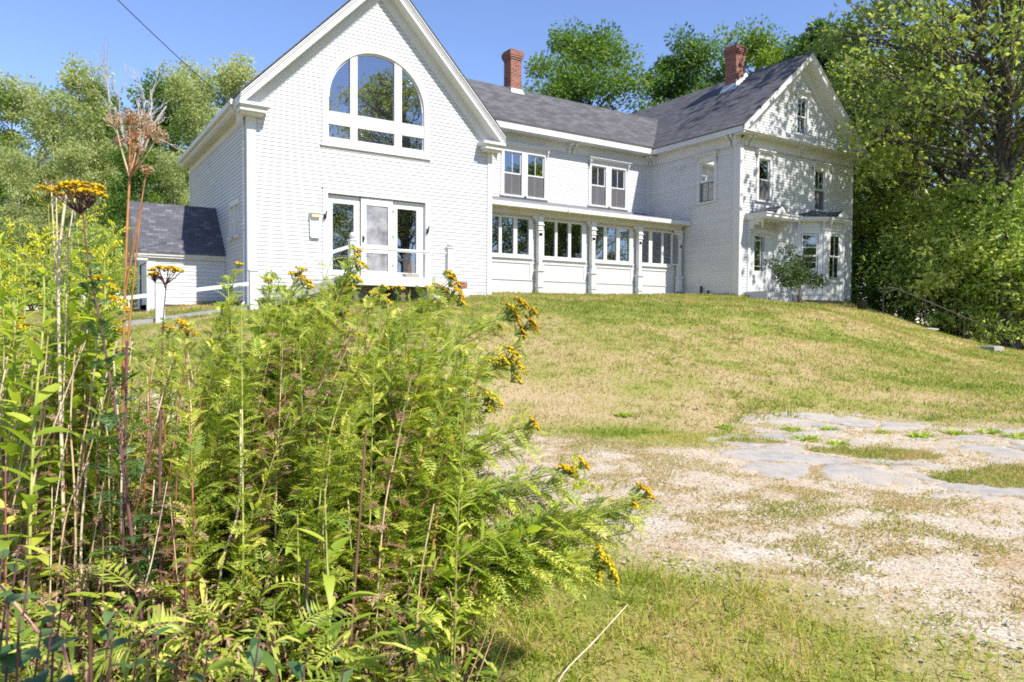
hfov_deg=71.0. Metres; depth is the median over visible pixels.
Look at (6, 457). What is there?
dead stalk
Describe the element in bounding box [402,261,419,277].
flower pot
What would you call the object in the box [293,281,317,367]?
leafy tansy
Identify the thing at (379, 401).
goldenrod shoot
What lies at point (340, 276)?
leafy tansy
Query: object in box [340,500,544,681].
goldenrod
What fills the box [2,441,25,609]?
dead stalk
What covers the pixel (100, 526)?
withered weed
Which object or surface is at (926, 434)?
weed tuft
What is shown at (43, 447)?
dead stalk
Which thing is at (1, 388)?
dead stalk
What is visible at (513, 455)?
leafy tansy
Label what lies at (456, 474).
leafy tansy
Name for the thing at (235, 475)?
dead stalk
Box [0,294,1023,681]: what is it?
lawn
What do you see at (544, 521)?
leafy tansy
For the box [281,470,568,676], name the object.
leafy tansy
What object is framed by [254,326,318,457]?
leafy tansy
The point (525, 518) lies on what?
leafy tansy
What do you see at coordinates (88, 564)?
withered weed
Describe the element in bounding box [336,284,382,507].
leafy tansy
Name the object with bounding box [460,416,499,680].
leafy tansy
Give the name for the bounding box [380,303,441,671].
leafy tansy
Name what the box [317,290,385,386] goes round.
leafy tansy
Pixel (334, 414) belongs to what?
leafy tansy
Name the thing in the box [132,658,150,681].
broadleaf weed
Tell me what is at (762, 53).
maple tree
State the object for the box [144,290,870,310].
foundation grass
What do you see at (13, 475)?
dead stalk
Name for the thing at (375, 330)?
leafy tansy
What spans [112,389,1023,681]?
gravel driveway
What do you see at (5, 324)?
leafy goldenrod
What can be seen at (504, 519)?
leafy tansy
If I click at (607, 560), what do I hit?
tansy
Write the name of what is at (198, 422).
withered weed
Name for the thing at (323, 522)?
dead stalk
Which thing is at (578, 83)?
maple tree
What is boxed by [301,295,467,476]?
leafy tansy
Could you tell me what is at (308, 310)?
leafy tansy
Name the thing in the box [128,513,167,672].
goldenrod shoot
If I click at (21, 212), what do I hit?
aspen tree
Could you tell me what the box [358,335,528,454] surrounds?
leafy tansy
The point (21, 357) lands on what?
dead stalk
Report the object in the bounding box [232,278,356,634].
leafy tansy
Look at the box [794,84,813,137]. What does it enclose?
attic window
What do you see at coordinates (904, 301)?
shrub
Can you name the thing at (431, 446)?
goldenrod shoot
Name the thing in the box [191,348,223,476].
leafy tansy
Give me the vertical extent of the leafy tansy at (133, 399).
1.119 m
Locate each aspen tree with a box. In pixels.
[0,70,55,303]
[0,143,56,311]
[11,74,73,287]
[21,85,111,300]
[31,148,55,216]
[45,52,124,307]
[46,137,98,307]
[147,60,219,205]
[152,146,188,205]
[166,55,220,153]
[207,48,260,107]
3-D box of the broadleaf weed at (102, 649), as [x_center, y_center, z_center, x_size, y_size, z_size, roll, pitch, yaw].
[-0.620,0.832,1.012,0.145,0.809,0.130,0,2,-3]
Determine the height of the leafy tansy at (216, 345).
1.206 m
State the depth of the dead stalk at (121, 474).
1.86 m
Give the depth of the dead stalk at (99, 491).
1.85 m
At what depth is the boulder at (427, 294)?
19.47 m
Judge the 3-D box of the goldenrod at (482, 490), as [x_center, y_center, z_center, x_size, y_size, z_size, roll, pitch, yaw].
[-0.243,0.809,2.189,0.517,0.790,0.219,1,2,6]
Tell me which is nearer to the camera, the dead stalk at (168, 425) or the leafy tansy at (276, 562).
the leafy tansy at (276, 562)
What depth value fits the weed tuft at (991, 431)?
8.29 m
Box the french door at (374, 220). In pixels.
[322,186,430,278]
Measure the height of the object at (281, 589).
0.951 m
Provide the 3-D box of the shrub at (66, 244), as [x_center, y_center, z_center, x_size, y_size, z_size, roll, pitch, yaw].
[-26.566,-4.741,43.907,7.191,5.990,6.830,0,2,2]
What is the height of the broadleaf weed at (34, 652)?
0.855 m
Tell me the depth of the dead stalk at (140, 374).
2.76 m
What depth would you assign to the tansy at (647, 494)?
2.23 m
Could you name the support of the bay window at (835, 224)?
in the house
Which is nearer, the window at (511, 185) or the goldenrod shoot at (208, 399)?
the goldenrod shoot at (208, 399)
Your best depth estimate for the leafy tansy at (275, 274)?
2.62 m
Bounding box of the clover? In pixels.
[409,437,1023,681]
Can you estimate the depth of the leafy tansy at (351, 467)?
2.17 m
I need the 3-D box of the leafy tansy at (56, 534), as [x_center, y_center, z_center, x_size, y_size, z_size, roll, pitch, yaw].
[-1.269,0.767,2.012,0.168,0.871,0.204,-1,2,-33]
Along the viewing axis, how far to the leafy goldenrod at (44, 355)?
2.38 m
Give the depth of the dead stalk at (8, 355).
1.98 m
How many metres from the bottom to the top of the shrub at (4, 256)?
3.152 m
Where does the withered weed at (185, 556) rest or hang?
on the lawn at (524, 400)
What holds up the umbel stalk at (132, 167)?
on the lawn at (524, 400)
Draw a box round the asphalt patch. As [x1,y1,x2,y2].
[703,412,1023,500]
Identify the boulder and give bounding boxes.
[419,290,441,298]
[461,288,469,297]
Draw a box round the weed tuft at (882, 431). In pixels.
[873,428,891,434]
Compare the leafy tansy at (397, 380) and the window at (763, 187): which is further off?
the window at (763, 187)
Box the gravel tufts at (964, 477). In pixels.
[441,412,1023,658]
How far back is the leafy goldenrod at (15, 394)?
1.95 m
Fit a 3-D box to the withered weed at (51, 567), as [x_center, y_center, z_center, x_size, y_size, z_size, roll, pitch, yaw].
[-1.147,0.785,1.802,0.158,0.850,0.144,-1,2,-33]
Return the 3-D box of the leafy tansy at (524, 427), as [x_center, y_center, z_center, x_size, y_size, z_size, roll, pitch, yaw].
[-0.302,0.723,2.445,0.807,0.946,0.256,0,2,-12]
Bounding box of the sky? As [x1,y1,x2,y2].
[0,0,1023,322]
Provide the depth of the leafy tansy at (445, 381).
2.31 m
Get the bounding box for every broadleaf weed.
[0,467,55,648]
[0,475,71,674]
[0,532,40,681]
[0,549,32,656]
[0,559,53,681]
[0,594,22,651]
[15,648,41,681]
[20,606,82,681]
[24,628,53,681]
[40,580,86,681]
[44,529,115,668]
[54,536,139,681]
[85,628,135,681]
[87,647,110,681]
[99,607,130,681]
[99,637,138,681]
[131,581,223,681]
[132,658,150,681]
[133,626,174,681]
[142,595,194,681]
[151,544,220,672]
[156,662,177,681]
[170,466,231,659]
[187,648,215,681]
[207,457,282,681]
[212,647,245,681]
[213,543,279,673]
[246,634,263,681]
[261,511,345,681]
[283,487,375,681]
[287,648,311,681]
[306,534,405,681]
[320,513,413,680]
[329,656,352,681]
[332,637,389,681]
[386,581,457,681]
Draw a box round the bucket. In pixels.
[856,300,867,309]
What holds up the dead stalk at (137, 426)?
on the lawn at (524, 400)
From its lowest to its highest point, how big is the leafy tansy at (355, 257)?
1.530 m
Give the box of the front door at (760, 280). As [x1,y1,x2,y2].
[747,228,776,291]
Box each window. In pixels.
[227,200,234,240]
[232,197,240,238]
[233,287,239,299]
[320,47,431,160]
[492,214,533,258]
[500,147,526,197]
[501,141,551,200]
[542,219,586,262]
[587,156,631,209]
[587,162,609,207]
[595,224,633,264]
[642,229,679,267]
[693,150,718,204]
[755,148,776,203]
[793,211,852,303]
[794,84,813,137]
[811,161,830,212]
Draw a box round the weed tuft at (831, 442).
[826,438,851,446]
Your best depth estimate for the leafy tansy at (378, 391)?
2.46 m
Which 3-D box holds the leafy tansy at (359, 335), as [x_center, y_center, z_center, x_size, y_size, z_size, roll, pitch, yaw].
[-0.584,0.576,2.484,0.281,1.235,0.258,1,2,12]
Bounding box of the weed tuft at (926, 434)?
[905,430,938,438]
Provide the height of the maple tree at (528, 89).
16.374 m
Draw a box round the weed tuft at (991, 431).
[970,426,1006,434]
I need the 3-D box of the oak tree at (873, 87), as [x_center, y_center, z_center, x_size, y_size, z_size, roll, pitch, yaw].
[20.541,-8.968,40.282,12.208,16.384,12.012,1,2,21]
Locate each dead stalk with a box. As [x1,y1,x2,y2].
[0,324,17,385]
[0,336,56,575]
[0,345,4,427]
[0,356,8,398]
[0,382,30,476]
[0,437,8,590]
[0,446,30,531]
[0,464,17,514]
[0,585,71,674]
[1,328,30,422]
[2,345,19,575]
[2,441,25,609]
[6,361,26,507]
[10,399,57,626]
[19,373,71,603]
[22,340,85,609]
[26,397,30,494]
[31,416,43,650]
[34,330,48,663]
[37,344,82,515]
[39,412,87,578]
[48,425,68,592]
[53,385,108,631]
[60,445,85,665]
[70,345,79,676]
[70,373,92,608]
[72,336,99,630]
[72,342,116,608]
[80,437,131,641]
[80,460,88,681]
[87,599,92,681]
[96,389,112,677]
[100,398,113,541]
[108,449,111,677]
[113,361,126,636]
[115,423,157,670]
[118,438,158,547]
[120,467,132,671]
[121,341,127,675]
[123,342,132,505]
[127,331,157,410]
[127,370,132,436]
[128,334,159,468]
[131,353,173,598]
[131,369,141,507]
[147,375,157,504]
[147,401,175,508]
[148,480,155,629]
[149,416,155,568]
[152,361,173,483]
[158,409,163,648]
[162,404,172,539]
[169,398,184,490]
[178,358,191,535]
[186,348,199,501]
[187,426,273,551]
[191,403,283,560]
[213,409,241,649]
[293,478,297,680]
[302,559,308,681]
[322,449,330,648]
[334,554,347,669]
[340,583,342,664]
[347,430,366,670]
[347,498,355,635]
[349,470,367,627]
[384,573,415,681]
[400,626,423,681]
[415,504,434,681]
[421,468,443,676]
[558,604,627,681]
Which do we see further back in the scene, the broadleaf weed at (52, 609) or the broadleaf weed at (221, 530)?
the broadleaf weed at (221, 530)
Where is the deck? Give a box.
[333,232,454,302]
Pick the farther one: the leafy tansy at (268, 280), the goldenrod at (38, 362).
the leafy tansy at (268, 280)
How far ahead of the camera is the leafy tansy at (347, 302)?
3.06 m
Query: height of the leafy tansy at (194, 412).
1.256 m
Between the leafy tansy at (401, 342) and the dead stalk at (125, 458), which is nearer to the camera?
the dead stalk at (125, 458)
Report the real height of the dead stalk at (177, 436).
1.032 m
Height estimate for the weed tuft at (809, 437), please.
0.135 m
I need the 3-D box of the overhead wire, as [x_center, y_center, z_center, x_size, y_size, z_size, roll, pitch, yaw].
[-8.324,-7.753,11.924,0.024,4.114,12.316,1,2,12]
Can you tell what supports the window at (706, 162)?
in the house
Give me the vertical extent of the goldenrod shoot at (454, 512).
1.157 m
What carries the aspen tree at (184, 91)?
on the lawn at (524, 400)
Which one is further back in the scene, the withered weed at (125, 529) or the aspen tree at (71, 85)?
the aspen tree at (71, 85)
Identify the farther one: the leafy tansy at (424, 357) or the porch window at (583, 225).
the porch window at (583, 225)
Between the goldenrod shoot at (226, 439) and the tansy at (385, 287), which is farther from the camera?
the tansy at (385, 287)
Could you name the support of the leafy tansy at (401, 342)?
on the lawn at (524, 400)
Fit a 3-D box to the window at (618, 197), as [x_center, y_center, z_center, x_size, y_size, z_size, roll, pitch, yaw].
[3.933,-6.351,29.063,2.200,1.925,0.306,-1,2,-33]
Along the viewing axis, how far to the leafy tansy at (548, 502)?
2.29 m
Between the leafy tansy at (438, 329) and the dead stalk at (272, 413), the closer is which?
the dead stalk at (272, 413)
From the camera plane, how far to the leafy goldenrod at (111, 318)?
2.25 m
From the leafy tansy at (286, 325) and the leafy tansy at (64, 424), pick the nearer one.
the leafy tansy at (64, 424)
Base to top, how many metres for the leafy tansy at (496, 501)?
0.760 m
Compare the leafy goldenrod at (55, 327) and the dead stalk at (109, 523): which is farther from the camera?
the leafy goldenrod at (55, 327)
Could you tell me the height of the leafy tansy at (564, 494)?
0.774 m
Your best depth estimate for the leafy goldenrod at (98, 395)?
1.97 m
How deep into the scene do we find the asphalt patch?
6.71 m
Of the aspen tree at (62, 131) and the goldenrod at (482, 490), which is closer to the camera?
the goldenrod at (482, 490)
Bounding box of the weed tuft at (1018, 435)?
[1002,430,1023,438]
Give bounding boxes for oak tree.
[801,0,1023,349]
[815,0,1023,331]
[824,43,989,308]
[852,89,992,320]
[853,58,976,251]
[936,17,1023,176]
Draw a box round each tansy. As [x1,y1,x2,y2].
[0,312,32,423]
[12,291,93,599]
[21,292,76,519]
[29,185,71,587]
[31,459,79,672]
[35,308,63,562]
[39,177,81,629]
[39,304,87,658]
[42,307,94,637]
[46,179,200,675]
[54,327,116,654]
[55,342,113,585]
[71,332,175,643]
[72,275,120,410]
[98,295,129,407]
[109,320,130,344]
[115,478,201,653]
[118,318,198,513]
[118,342,181,561]
[126,332,283,641]
[127,427,166,621]
[128,265,184,586]
[128,356,150,469]
[129,335,286,607]
[129,346,200,490]
[137,317,226,478]
[138,364,172,452]
[149,321,201,605]
[149,337,233,517]
[150,347,229,524]
[160,324,231,645]
[165,324,245,476]
[165,398,237,666]
[166,429,255,577]
[175,262,244,453]
[178,370,227,599]
[179,301,236,454]
[183,294,248,489]
[183,362,198,407]
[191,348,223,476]
[195,276,246,505]
[196,305,256,612]
[196,346,276,497]
[201,269,285,505]
[201,321,237,410]
[206,271,290,475]
[207,333,286,676]
[209,409,307,637]
[210,304,279,679]
[210,440,244,580]
[213,442,263,563]
[214,447,246,580]
[216,278,297,453]
[217,301,312,550]
[217,499,263,610]
[221,296,459,645]
[222,322,369,680]
[224,292,275,542]
[224,293,464,645]
[224,436,280,677]
[225,285,341,527]
[227,266,314,618]
[227,276,280,492]
[228,396,378,677]
[231,257,344,439]
[232,276,302,406]
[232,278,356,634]
[233,283,287,442]
[236,252,375,468]
[237,294,305,484]
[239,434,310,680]
[240,347,302,659]
[246,290,297,457]
[246,359,451,628]
[247,291,305,495]
[248,334,295,492]
[251,380,283,466]
[252,258,360,487]
[252,310,352,680]
[253,262,362,441]
[254,282,342,441]
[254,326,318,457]
[259,377,327,484]
[260,296,538,647]
[260,433,363,681]
[261,393,356,584]
[262,356,495,641]
[262,390,487,672]
[262,398,478,681]
[263,274,348,601]
[263,321,388,653]
[263,380,347,621]
[264,247,368,415]
[264,362,509,675]
[265,293,296,343]
[265,313,298,398]
[266,452,302,622]
[266,467,545,676]
[267,299,315,522]
[267,306,368,618]
[269,242,363,380]
[270,313,334,460]
[271,340,308,680]
[272,366,387,606]
[273,362,515,620]
[274,433,334,646]
[279,515,352,662]
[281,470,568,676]
[282,290,383,681]
[282,452,565,678]
[283,270,366,395]
[283,284,315,437]
[286,475,577,677]
[287,288,453,487]
[287,474,364,680]
[290,336,366,678]
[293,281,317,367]
[293,498,396,678]
[294,298,317,351]
[295,284,394,410]
[295,291,358,387]
[297,292,354,404]
[299,274,362,481]
[300,456,589,603]
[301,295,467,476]
[304,287,335,406]
[305,302,378,430]
[305,326,455,448]
[306,405,359,679]
[307,308,429,430]
[307,315,376,399]
[309,415,539,655]
[310,302,374,392]
[310,318,355,524]
[311,331,373,492]
[313,294,463,432]
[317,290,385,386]
[319,270,466,403]
[320,269,453,402]
[321,285,447,391]
[321,379,367,645]
[326,425,373,608]
[327,396,367,670]
[330,304,503,448]
[331,288,393,432]
[331,294,373,524]
[332,313,358,390]
[333,456,421,622]
[334,314,505,487]
[334,332,373,383]
[334,411,457,671]
[335,299,443,432]
[335,398,464,482]
[335,478,566,621]
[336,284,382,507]
[336,328,466,681]
[337,374,425,681]
[338,371,399,464]
[340,311,427,507]
[340,545,544,644]
[343,471,441,638]
[344,552,569,672]
[344,578,543,667]
[346,347,399,646]
[349,458,476,600]
[356,309,388,427]
[356,337,443,604]
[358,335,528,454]
[358,377,380,570]
[360,403,461,465]
[362,319,401,389]
[365,376,478,681]
[365,377,499,681]
[366,355,505,463]
[366,382,388,481]
[366,387,495,498]
[366,427,554,552]
[367,473,574,581]
[367,542,592,649]
[368,389,503,491]
[369,354,417,501]
[370,546,604,676]
[371,310,445,680]
[372,550,596,662]
[373,341,478,675]
[373,484,533,541]
[374,342,438,671]
[375,385,507,481]
[376,285,406,386]
[376,542,618,681]
[377,375,403,666]
[378,335,527,425]
[379,550,622,678]
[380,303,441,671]
[380,322,514,431]
[380,399,418,666]
[381,310,514,432]
[381,338,437,428]
[382,416,483,498]
[382,520,641,679]
[384,492,666,679]
[386,512,616,625]
[387,345,450,643]
[390,482,658,667]
[391,500,649,616]
[393,283,443,380]
[397,345,525,447]
[399,481,619,622]
[402,502,595,625]
[403,386,441,625]
[407,319,446,407]
[409,344,474,546]
[411,540,610,645]
[415,497,652,584]
[417,503,646,633]
[419,370,493,425]
[424,316,447,463]
[424,463,471,679]
[427,409,544,475]
[430,358,488,645]
[437,353,473,681]
[441,414,539,479]
[441,478,592,540]
[444,438,541,498]
[456,429,545,485]
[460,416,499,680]
[466,514,487,667]
[466,526,497,651]
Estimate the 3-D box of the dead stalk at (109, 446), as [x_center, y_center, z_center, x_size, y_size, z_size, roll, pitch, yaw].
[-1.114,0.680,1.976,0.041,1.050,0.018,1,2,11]
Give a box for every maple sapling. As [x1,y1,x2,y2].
[0,88,36,250]
[43,130,105,220]
[64,90,146,294]
[89,144,167,307]
[95,68,198,263]
[179,123,201,152]
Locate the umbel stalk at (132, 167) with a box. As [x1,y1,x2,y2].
[103,107,170,627]
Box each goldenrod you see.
[0,218,78,681]
[0,223,43,556]
[0,231,47,579]
[0,249,47,414]
[0,261,30,497]
[0,289,49,583]
[0,298,57,623]
[0,302,35,381]
[0,311,13,428]
[0,318,35,451]
[0,336,80,666]
[0,344,47,529]
[3,241,45,402]
[10,330,89,599]
[12,366,59,514]
[21,238,83,501]
[22,195,90,482]
[23,248,132,612]
[23,254,94,584]
[23,296,67,508]
[38,272,79,372]
[44,239,141,673]
[45,284,119,595]
[59,249,114,530]
[63,252,103,436]
[64,274,122,434]
[65,204,107,424]
[67,327,138,605]
[68,302,132,579]
[68,328,138,606]
[74,294,138,573]
[76,303,134,504]
[90,219,140,394]
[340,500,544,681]
[358,475,519,571]
[402,454,604,681]
[412,380,435,644]
[436,405,468,681]
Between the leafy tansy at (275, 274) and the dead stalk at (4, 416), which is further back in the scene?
the leafy tansy at (275, 274)
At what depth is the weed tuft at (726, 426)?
8.36 m
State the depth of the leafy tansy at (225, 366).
2.58 m
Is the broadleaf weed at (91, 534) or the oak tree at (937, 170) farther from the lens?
the oak tree at (937, 170)
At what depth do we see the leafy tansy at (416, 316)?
2.41 m
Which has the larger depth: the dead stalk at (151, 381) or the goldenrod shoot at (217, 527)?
the dead stalk at (151, 381)
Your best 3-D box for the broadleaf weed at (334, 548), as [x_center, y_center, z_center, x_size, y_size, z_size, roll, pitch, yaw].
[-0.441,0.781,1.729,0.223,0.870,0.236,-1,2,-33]
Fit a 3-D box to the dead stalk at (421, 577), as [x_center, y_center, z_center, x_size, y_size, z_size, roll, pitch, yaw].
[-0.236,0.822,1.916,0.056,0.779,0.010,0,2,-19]
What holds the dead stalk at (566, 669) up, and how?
on the lawn at (524, 400)
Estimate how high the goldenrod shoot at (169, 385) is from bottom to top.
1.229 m
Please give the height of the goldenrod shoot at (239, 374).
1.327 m
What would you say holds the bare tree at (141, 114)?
on the lawn at (524, 400)
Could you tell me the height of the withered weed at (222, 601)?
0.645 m
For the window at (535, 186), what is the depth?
27.14 m
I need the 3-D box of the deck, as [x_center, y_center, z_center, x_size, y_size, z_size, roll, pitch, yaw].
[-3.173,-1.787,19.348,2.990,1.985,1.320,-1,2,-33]
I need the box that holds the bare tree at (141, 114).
[92,37,187,307]
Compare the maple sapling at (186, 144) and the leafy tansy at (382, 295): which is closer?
the leafy tansy at (382, 295)
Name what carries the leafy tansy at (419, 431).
on the lawn at (524, 400)
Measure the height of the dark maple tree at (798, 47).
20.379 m
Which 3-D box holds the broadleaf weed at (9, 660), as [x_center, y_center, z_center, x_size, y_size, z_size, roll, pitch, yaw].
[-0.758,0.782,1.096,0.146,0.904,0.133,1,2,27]
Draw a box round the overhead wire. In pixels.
[118,0,231,105]
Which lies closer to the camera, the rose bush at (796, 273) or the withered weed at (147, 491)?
the withered weed at (147, 491)
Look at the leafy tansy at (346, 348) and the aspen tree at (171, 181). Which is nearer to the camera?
the leafy tansy at (346, 348)
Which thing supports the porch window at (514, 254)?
in the house
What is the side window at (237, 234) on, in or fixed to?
in the house
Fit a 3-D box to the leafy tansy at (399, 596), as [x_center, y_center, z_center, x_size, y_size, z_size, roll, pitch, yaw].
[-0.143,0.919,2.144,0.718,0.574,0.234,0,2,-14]
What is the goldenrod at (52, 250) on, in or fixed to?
on the lawn at (524, 400)
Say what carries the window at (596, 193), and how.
in the house
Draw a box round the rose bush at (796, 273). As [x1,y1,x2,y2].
[763,244,832,303]
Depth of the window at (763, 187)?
27.15 m
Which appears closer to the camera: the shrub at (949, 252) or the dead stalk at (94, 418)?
the dead stalk at (94, 418)
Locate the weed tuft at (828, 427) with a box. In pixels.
[816,423,839,430]
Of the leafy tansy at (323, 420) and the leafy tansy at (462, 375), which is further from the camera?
the leafy tansy at (462, 375)
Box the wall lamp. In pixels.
[309,210,321,237]
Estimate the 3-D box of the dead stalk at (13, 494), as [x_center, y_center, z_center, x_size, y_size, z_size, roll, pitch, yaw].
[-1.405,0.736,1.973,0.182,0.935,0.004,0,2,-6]
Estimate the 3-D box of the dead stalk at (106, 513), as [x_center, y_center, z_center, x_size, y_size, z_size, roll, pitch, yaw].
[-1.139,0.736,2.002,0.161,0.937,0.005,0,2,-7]
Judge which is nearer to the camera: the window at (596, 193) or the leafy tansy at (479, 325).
the leafy tansy at (479, 325)
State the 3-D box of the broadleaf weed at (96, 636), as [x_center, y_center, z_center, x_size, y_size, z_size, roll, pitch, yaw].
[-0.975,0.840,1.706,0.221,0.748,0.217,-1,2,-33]
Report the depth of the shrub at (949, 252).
27.65 m
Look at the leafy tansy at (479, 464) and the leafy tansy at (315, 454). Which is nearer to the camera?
the leafy tansy at (315, 454)
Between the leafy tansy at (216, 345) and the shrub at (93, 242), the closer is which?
the leafy tansy at (216, 345)
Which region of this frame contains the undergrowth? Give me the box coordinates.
[0,461,510,681]
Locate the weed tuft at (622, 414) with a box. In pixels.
[615,411,632,416]
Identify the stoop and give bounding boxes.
[745,291,800,302]
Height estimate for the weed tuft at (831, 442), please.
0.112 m
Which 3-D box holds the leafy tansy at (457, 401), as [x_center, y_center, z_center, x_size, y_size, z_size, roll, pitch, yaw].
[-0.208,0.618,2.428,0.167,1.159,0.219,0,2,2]
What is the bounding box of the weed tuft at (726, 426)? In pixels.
[713,421,735,429]
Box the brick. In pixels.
[459,282,466,287]
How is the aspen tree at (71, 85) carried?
on the lawn at (524, 400)
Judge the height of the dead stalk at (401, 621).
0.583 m
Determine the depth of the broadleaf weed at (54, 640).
1.10 m
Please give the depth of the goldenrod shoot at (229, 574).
2.04 m
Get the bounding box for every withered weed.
[0,371,70,620]
[0,373,60,676]
[4,528,69,676]
[7,514,63,678]
[8,367,45,533]
[24,485,81,675]
[25,497,60,660]
[48,481,115,681]
[61,497,106,666]
[65,454,119,681]
[80,443,165,680]
[89,417,145,676]
[98,481,137,647]
[112,481,179,680]
[113,432,165,676]
[115,362,166,678]
[118,389,165,484]
[144,479,177,628]
[149,472,193,672]
[150,519,208,641]
[155,494,217,674]
[176,488,233,681]
[178,394,213,564]
[208,530,245,681]
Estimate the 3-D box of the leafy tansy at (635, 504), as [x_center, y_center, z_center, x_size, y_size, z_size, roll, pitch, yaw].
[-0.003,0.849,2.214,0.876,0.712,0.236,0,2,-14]
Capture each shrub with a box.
[0,244,36,310]
[0,252,56,311]
[7,215,121,304]
[8,223,55,309]
[31,270,82,307]
[35,223,136,307]
[112,262,137,305]
[849,234,933,320]
[851,192,935,321]
[851,233,929,323]
[853,177,1023,335]
[874,246,985,328]
[875,172,1023,337]
[881,164,1023,344]
[903,223,1023,339]
[918,262,994,336]
[946,236,1023,345]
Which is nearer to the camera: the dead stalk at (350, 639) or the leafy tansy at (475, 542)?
the dead stalk at (350, 639)
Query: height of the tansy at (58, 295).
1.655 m
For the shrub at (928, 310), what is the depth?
29.29 m
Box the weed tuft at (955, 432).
[939,427,969,435]
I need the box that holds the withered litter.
[0,455,540,681]
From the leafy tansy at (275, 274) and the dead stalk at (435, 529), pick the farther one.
the leafy tansy at (275, 274)
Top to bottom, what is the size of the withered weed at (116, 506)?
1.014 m
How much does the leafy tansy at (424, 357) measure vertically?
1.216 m
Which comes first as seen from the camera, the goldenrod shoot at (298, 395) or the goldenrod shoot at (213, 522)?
the goldenrod shoot at (213, 522)
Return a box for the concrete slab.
[979,346,1003,350]
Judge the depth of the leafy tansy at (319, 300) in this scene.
2.45 m
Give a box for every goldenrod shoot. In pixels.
[120,448,157,679]
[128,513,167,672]
[131,346,158,540]
[145,344,209,588]
[147,328,186,523]
[157,335,181,447]
[166,479,234,663]
[166,502,208,661]
[186,353,258,657]
[193,390,237,638]
[195,311,225,536]
[196,311,267,491]
[197,515,229,645]
[212,399,297,657]
[213,438,293,652]
[221,381,278,675]
[241,464,287,681]
[251,329,329,565]
[251,335,323,633]
[273,297,325,677]
[285,332,319,678]
[288,432,342,681]
[289,471,381,680]
[299,363,349,546]
[311,341,345,654]
[321,395,411,643]
[327,358,393,675]
[336,300,345,432]
[339,363,414,620]
[355,339,383,603]
[371,298,407,670]
[410,385,443,674]
[431,360,484,681]
[437,452,474,681]
[449,512,485,681]
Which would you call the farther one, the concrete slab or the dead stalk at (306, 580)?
the concrete slab
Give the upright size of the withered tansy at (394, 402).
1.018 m
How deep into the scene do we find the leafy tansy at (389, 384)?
2.25 m
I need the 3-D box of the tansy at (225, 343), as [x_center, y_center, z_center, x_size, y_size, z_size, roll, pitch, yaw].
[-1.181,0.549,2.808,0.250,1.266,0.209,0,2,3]
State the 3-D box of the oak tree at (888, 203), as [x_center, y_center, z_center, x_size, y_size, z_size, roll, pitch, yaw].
[20.137,-6.550,36.499,8.904,11.950,8.762,1,2,29]
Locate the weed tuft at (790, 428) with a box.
[778,424,806,431]
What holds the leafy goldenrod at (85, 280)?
on the lawn at (524, 400)
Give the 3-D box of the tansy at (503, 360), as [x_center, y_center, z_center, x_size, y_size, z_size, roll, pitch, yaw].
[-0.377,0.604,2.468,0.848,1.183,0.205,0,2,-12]
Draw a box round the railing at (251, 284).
[76,245,350,332]
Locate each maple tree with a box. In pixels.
[521,85,539,92]
[523,16,676,113]
[634,21,722,111]
[689,14,840,92]
[785,12,929,271]
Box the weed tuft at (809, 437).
[790,433,822,442]
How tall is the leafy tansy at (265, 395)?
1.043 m
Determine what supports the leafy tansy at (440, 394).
on the lawn at (524, 400)
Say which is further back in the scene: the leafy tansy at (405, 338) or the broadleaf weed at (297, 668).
the leafy tansy at (405, 338)
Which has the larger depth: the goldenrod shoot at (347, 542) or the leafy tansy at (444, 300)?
the leafy tansy at (444, 300)
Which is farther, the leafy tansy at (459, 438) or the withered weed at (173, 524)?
the leafy tansy at (459, 438)
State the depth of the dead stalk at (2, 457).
1.90 m
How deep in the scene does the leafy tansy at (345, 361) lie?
2.32 m
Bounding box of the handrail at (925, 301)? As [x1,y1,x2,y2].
[878,287,998,338]
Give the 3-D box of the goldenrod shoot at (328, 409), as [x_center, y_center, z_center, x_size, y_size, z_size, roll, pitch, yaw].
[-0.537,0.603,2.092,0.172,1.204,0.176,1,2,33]
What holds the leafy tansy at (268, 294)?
on the lawn at (524, 400)
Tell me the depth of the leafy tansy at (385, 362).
2.52 m
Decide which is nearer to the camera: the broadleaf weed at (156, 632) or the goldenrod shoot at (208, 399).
the broadleaf weed at (156, 632)
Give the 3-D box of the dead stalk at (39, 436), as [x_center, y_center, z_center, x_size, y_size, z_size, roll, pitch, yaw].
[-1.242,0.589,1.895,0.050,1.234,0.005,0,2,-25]
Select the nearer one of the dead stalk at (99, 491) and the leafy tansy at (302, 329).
the dead stalk at (99, 491)
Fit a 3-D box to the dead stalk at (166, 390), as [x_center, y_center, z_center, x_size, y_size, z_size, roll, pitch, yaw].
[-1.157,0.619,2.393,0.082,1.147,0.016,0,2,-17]
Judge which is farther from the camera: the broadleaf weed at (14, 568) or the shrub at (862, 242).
the shrub at (862, 242)
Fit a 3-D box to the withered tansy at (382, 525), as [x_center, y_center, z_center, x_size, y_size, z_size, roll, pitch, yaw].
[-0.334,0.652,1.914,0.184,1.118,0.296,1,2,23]
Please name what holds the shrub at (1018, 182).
on the lawn at (524, 400)
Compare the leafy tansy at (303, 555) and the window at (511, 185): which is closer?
the leafy tansy at (303, 555)
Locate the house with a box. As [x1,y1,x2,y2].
[124,0,868,311]
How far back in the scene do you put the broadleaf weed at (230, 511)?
2.08 m

